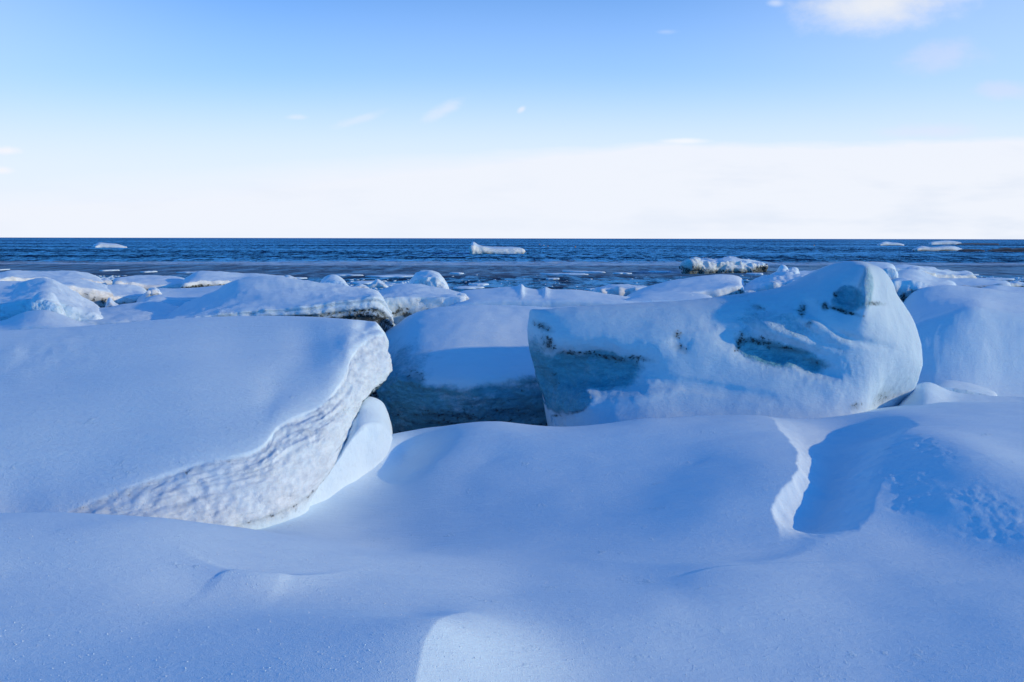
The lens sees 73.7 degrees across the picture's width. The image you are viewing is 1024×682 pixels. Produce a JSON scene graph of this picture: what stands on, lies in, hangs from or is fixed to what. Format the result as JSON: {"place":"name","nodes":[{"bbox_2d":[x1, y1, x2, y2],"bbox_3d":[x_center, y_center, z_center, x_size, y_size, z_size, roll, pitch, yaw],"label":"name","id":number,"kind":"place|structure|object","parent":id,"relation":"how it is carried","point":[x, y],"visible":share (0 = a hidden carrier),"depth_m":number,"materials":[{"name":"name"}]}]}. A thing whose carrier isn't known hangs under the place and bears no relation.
{"place":"outdoors","nodes":[
{"label":"outdoors","id":0,"kind":"place"},
{"bbox_2d":[0,402,1023,681],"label":"snow ground","id":1,"kind":"structure","parent":0,"point":[630,526],"depth_m":3.35,"materials":[{"name":"white snow"}]},
{"bbox_2d":[0,316,392,529],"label":"ice slab","id":2,"kind":"structure","parent":1,"relation":"on","point":[242,421],"depth_m":5.09,"materials":[{"name":"white snow"}]},
{"bbox_2d":[310,396,392,505],"bbox_3d":[-1.421,1.430,5.806,0.604,1.787,1.941,5,10,31],"label":"snow hump","id":3,"kind":"object","parent":1,"relation":"on","point":[366,447],"visible":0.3,"depth_m":5.58,"materials":[{"name":"white snow"}]},
{"bbox_2d":[0,518,1015,681],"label":"snow crystals","id":4,"kind":"object","parent":1,"relation":"on","point":[459,628],"visible":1,"depth_m":2.76,"materials":[{"name":"white snow"}]},
{"bbox_2d":[898,382,1023,405],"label":"snow mound","id":5,"kind":"object","parent":1,"relation":"on","point":[924,393],"visible":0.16,"depth_m":7.71,"materials":[{"name":"white snow"}]},
{"bbox_2d":[0,237,1023,291],"bbox_3d":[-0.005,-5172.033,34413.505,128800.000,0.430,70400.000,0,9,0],"label":"sea","id":6,"kind":"structure","parent":0,"point":[316,259],"depth_m":110.29,"materials":[{"name":"liquid"}]},
{"bbox_2d":[0,281,23,287],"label":"snow mound","id":7,"kind":"object","parent":6,"relation":"on","point":[3,284],"visible":0.02,"depth_m":16.30,"materials":[{"name":"white snow"}]},
{"bbox_2d":[25,291,65,315],"bbox_3d":[-7.216,0.426,10.644,0.635,2.382,1.133,-8,12,-44],"label":"ice chunk","id":8,"kind":"object","parent":6,"relation":"on","point":[45,300],"visible":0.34,"depth_m":10.18,"materials":[{"name":"white snow"}]},
{"bbox_2d":[0,310,93,330],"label":"snow mound","id":9,"kind":"object","parent":6,"relation":"on","point":[38,319],"visible":0.2,"depth_m":9.54,"materials":[{"name":"white snow"}]},
{"bbox_2d":[0,277,103,320],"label":"ice block","id":10,"kind":"structure","parent":6,"relation":"on","point":[16,299],"depth_m":11.57,"materials":[{"name":"white snow"}]},
{"bbox_2d":[0,270,106,284],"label":"ice slab","id":11,"kind":"structure","parent":6,"relation":"on","point":[14,275],"depth_m":21.91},
{"bbox_2d":[50,278,114,307],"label":"ice slab","id":12,"kind":"structure","parent":6,"relation":"on","point":[99,294],"depth_m":15.31,"materials":[{"name":"white snow"}]},
{"bbox_2d":[101,278,112,284],"bbox_3d":[-14.605,-1.362,24.586,0.721,1.821,1.398,-6,11,-36],"label":"ice chunk","id":13,"kind":"object","parent":6,"relation":"on","point":[107,281],"visible":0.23,"depth_m":24.00,"materials":[{"name":"white ice"}]},
{"bbox_2d":[99,269,119,270],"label":"ice floe","id":14,"kind":"object","parent":6,"relation":"on","point":[110,270],"visible":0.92,"depth_m":62.45,"materials":[{"name":"white ice"}]},
{"bbox_2d":[92,242,126,247],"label":"ice floe","id":15,"kind":"object","parent":6,"relation":"on","point":[103,245],"visible":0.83,"depth_m":203.86,"materials":[{"name":"white ice"}]},
{"bbox_2d":[105,298,118,306],"bbox_3d":[-8.295,0.053,14.339,0.611,1.922,0.463,0,9,0],"label":"ice chunk","id":16,"kind":"object","parent":6,"relation":"on","point":[110,302],"visible":0.13,"depth_m":14.06,"materials":[{"name":"white snow"}]},
{"bbox_2d":[107,284,146,304],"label":"ice slab","id":17,"kind":"structure","parent":6,"relation":"on","point":[125,293],"depth_m":16.57,"materials":[{"name":"white snow"}]},
{"bbox_2d":[79,301,177,324],"bbox_3d":[-6.493,0.476,12.110,2.594,2.225,4.138,-4,10,-26],"label":"snow mound","id":18,"kind":"object","parent":6,"relation":"on","point":[136,312],"visible":0.13,"depth_m":11.55,"materials":[{"name":"white snow"}]},
{"bbox_2d":[112,275,184,289],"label":"ice slab","id":19,"kind":"structure","parent":6,"relation":"on","point":[146,282],"depth_m":21.53,"materials":[{"name":"white snow"}]},
{"bbox_2d":[136,285,222,306],"bbox_3d":[-6.915,-0.031,15.286,2.789,2.345,4.552,-4,9,-24],"label":"snow mound","id":20,"kind":"object","parent":6,"relation":"on","point":[178,297],"visible":0.13,"depth_m":14.61,"materials":[{"name":"white snow"}]},
{"bbox_2d":[145,287,161,297],"bbox_3d":[-7.819,-0.110,14.993,0.482,2.117,0.838,-6,10,-34],"label":"ice chunk","id":21,"kind":"object","parent":20,"relation":"on","point":[151,291],"visible":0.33,"depth_m":14.52,"materials":[{"name":"white snow"}]},
{"bbox_2d":[180,271,283,287],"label":"ice slab","id":22,"kind":"structure","parent":6,"relation":"on","point":[203,279],"depth_m":21.36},
{"bbox_2d":[166,276,394,397],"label":"ice slab","id":23,"kind":"structure","parent":6,"relation":"on","point":[270,296],"depth_m":10.19,"materials":[{"name":"white snow"}]},
{"bbox_2d":[320,274,347,285],"bbox_3d":[-3.511,-0.076,13.627,0.769,2.484,0.758,0,9,0],"label":"ice chunk","id":24,"kind":"object","parent":23,"relation":"on","point":[334,278],"visible":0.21,"depth_m":13.26,"materials":[{"name":"white snow"}]},
{"bbox_2d":[335,274,363,275],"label":"ice floe","id":25,"kind":"object","parent":6,"relation":"on","point":[349,275],"visible":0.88,"depth_m":55.21,"materials":[{"name":"white ice"}]},
{"bbox_2d":[355,283,368,287],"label":"ice chunk","id":26,"kind":"object","parent":6,"relation":"on","point":[359,285],"visible":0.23,"depth_m":14.61,"materials":[{"name":"white ice"}]},
{"bbox_2d":[352,281,382,283],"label":"ice floe","id":27,"kind":"object","parent":6,"relation":"on","point":[362,282],"visible":0.77,"depth_m":45.48,"materials":[{"name":"white ice"}]},
{"bbox_2d":[367,279,387,287],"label":"ice chunk","id":28,"kind":"object","parent":6,"relation":"on","point":[377,283],"visible":0.77,"depth_m":41.56,"materials":[{"name":"white ice"}]},
{"bbox_2d":[365,274,413,276],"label":"ice floe","id":29,"kind":"object","parent":6,"relation":"on","point":[396,275],"visible":0.83,"depth_m":53.87,"materials":[{"name":"white ice"}]},
{"bbox_2d":[385,283,408,285],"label":"ice floe","id":30,"kind":"object","parent":6,"relation":"on","point":[389,284],"visible":0.43,"depth_m":44.45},
{"bbox_2d":[379,284,465,324],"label":"ice block","id":31,"kind":"structure","parent":6,"relation":"on","point":[402,301],"depth_m":12.51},
{"bbox_2d":[457,293,468,299],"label":"ice chunk","id":32,"kind":"object","parent":31,"relation":"on","point":[465,296],"visible":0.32,"depth_m":12.75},
{"bbox_2d":[409,270,448,288],"bbox_3d":[-1.936,-0.377,15.977,1.186,2.524,1.170,0,9,0],"label":"ice chunk","id":33,"kind":"object","parent":6,"relation":"on","point":[431,278],"visible":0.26,"depth_m":15.46,"materials":[{"name":"white ice"}]},
{"bbox_2d":[453,286,483,288],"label":"ice floe","id":34,"kind":"object","parent":6,"relation":"on","point":[466,287],"visible":0.97,"depth_m":41.10,"materials":[{"name":"white ice"}]},
{"bbox_2d":[376,305,571,433],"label":"ice block","id":35,"kind":"structure","parent":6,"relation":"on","point":[452,365],"depth_m":8.42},
{"bbox_2d":[468,283,488,285],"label":"ice floe","id":36,"kind":"object","parent":6,"relation":"on","point":[479,284],"visible":0.96,"depth_m":43.99,"materials":[{"name":"white ice"}]},
{"bbox_2d":[469,242,524,253],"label":"ice floe","id":37,"kind":"object","parent":6,"relation":"on","point":[475,248],"visible":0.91,"depth_m":132.89,"materials":[{"name":"white ice"}]},
{"bbox_2d":[450,284,639,307],"bbox_3d":[0.951,0.131,13.891,5.016,2.446,3.541,0,9,0],"label":"snow mound","id":38,"kind":"object","parent":6,"relation":"on","point":[520,295],"visible":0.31,"depth_m":12.73,"materials":[{"name":"white snow"}]},
{"bbox_2d":[99,274,1023,290],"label":"brash ice","id":39,"kind":"structure","parent":6,"relation":"on","point":[113,276],"depth_m":49.55,"materials":[{"name":"white ice"}]},
{"bbox_2d":[540,273,588,274],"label":"ice floe","id":40,"kind":"object","parent":6,"relation":"on","point":[564,273],"visible":0.93,"depth_m":57.41,"materials":[{"name":"white ice"}]},
{"bbox_2d":[583,271,605,272],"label":"ice floe","id":41,"kind":"object","parent":6,"relation":"on","point":[595,271],"visible":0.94,"depth_m":60.99,"materials":[{"name":"white ice"}]},
{"bbox_2d":[592,284,646,295],"bbox_3d":[3.313,-0.750,20.923,2.066,1.969,2.068,0,9,0],"label":"ice chunk","id":42,"kind":"object","parent":6,"relation":"on","point":[622,289],"visible":0.22,"depth_m":19.94,"materials":[{"name":"white ice"}]},
{"bbox_2d":[625,292,711,301],"bbox_3d":[3.011,0.167,13.355,2.078,2.212,1.271,0,9,0],"label":"snow mound","id":43,"kind":"object","parent":6,"relation":"on","point":[663,296],"visible":0.15,"depth_m":13.04,"materials":[{"name":"white snow"}]},
{"bbox_2d":[627,274,744,296],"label":"ice slab","id":44,"kind":"structure","parent":6,"relation":"on","point":[717,285],"depth_m":15.71,"materials":[{"name":"white snow"}]},
{"bbox_2d":[679,256,767,273],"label":"ice floe","id":45,"kind":"object","parent":6,"relation":"on","point":[726,264],"visible":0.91,"depth_m":59.94,"materials":[{"name":"white ice"}]},
{"bbox_2d":[527,261,922,426],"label":"ice block","id":46,"kind":"structure","parent":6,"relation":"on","point":[837,339],"depth_m":7.11,"materials":[{"name":"white ice"}]},
{"bbox_2d":[743,271,806,292],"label":"ice block","id":47,"kind":"structure","parent":6,"relation":"on","point":[776,279],"depth_m":16.42,"materials":[{"name":"white snow"}]},
{"bbox_2d":[777,265,799,273],"bbox_3d":[7.104,-0.708,17.908,1.070,2.560,1.044,0,9,0],"label":"ice chunk","id":48,"kind":"object","parent":47,"relation":"on","point":[794,270],"visible":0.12,"depth_m":17.80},
{"bbox_2d":[799,270,814,273],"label":"ice slab","id":49,"kind":"structure","parent":6,"relation":"on","point":[804,272],"depth_m":19.86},
{"bbox_2d":[868,262,897,279],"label":"ice block","id":50,"kind":"structure","parent":6,"relation":"on","point":[889,269],"depth_m":13.60,"materials":[{"name":"white snow"}]},
{"bbox_2d":[877,242,903,245],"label":"ice floe","id":51,"kind":"object","parent":6,"relation":"on","point":[888,244],"visible":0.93,"depth_m":313.24,"materials":[{"name":"white ice"}]},
{"bbox_2d":[894,264,935,270],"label":"ice slab","id":52,"kind":"structure","parent":6,"relation":"on","point":[900,267],"depth_m":31.89,"materials":[{"name":"white ice"}]},
{"bbox_2d":[892,269,955,301],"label":"ice block","id":53,"kind":"structure","parent":6,"relation":"on","point":[907,282],"depth_m":13.11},
{"bbox_2d":[912,246,960,250],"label":"ice floe","id":54,"kind":"object","parent":6,"relation":"on","point":[940,248],"visible":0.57,"depth_m":170.89,"materials":[{"name":"white ice"}]},
{"bbox_2d":[905,266,976,278],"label":"ice slab","id":55,"kind":"structure","parent":6,"relation":"on","point":[940,273],"depth_m":19.11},
{"bbox_2d":[928,240,960,244],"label":"ice floe","id":56,"kind":"object","parent":6,"relation":"on","point":[946,242],"visible":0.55,"depth_m":371.11,"materials":[{"name":"white ice"}]},
{"bbox_2d":[903,285,1023,396],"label":"snow mound","id":57,"kind":"object","parent":6,"relation":"on","point":[974,335],"visible":0.28,"depth_m":9.39,"materials":[{"name":"white snow"}]},
{"bbox_2d":[934,380,996,395],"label":"ice block","id":58,"kind":"structure","parent":6,"relation":"on","point":[960,387],"depth_m":8.20,"materials":[{"name":"white snow"}]},
{"bbox_2d":[958,249,984,251],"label":"rock","id":59,"kind":"object","parent":6,"relation":"in","point":[968,250],"visible":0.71,"depth_m":165.34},
{"bbox_2d":[941,278,1010,287],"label":"ice slab","id":60,"kind":"structure","parent":6,"relation":"on","point":[974,282],"depth_m":16.43,"materials":[{"name":"white snow"}]},
{"bbox_2d":[956,243,998,244],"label":"rock","id":61,"kind":"object","parent":6,"relation":"in","point":[977,244],"visible":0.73,"depth_m":359.87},
{"bbox_2d":[977,278,1014,279],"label":"ice floe","id":62,"kind":"object","parent":6,"relation":"on","point":[998,278],"visible":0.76,"depth_m":51.23,"materials":[{"name":"white ice"}]},
{"bbox_2d":[982,285,1023,292],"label":"snow mound","id":63,"kind":"object","parent":6,"relation":"on","point":[1009,288],"visible":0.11,"depth_m":15.17,"materials":[{"name":"white snow"}]},
{"bbox_2d":[988,248,1023,251],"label":"rock","id":64,"kind":"object","parent":6,"relation":"in","point":[1008,250],"visible":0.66,"depth_m":165.45,"materials":[{"name":"grey stone"}]},
{"bbox_2d":[1009,281,1023,286],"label":"ice chunk","id":65,"kind":"object","parent":6,"relation":"on","point":[1017,284],"visible":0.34,"depth_m":19.06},
{"bbox_2d":[0,0,1023,238],"label":"sky","id":66,"kind":"structure","parent":0,"point":[587,119],"materials":[{"name":"blue"}]}
]}

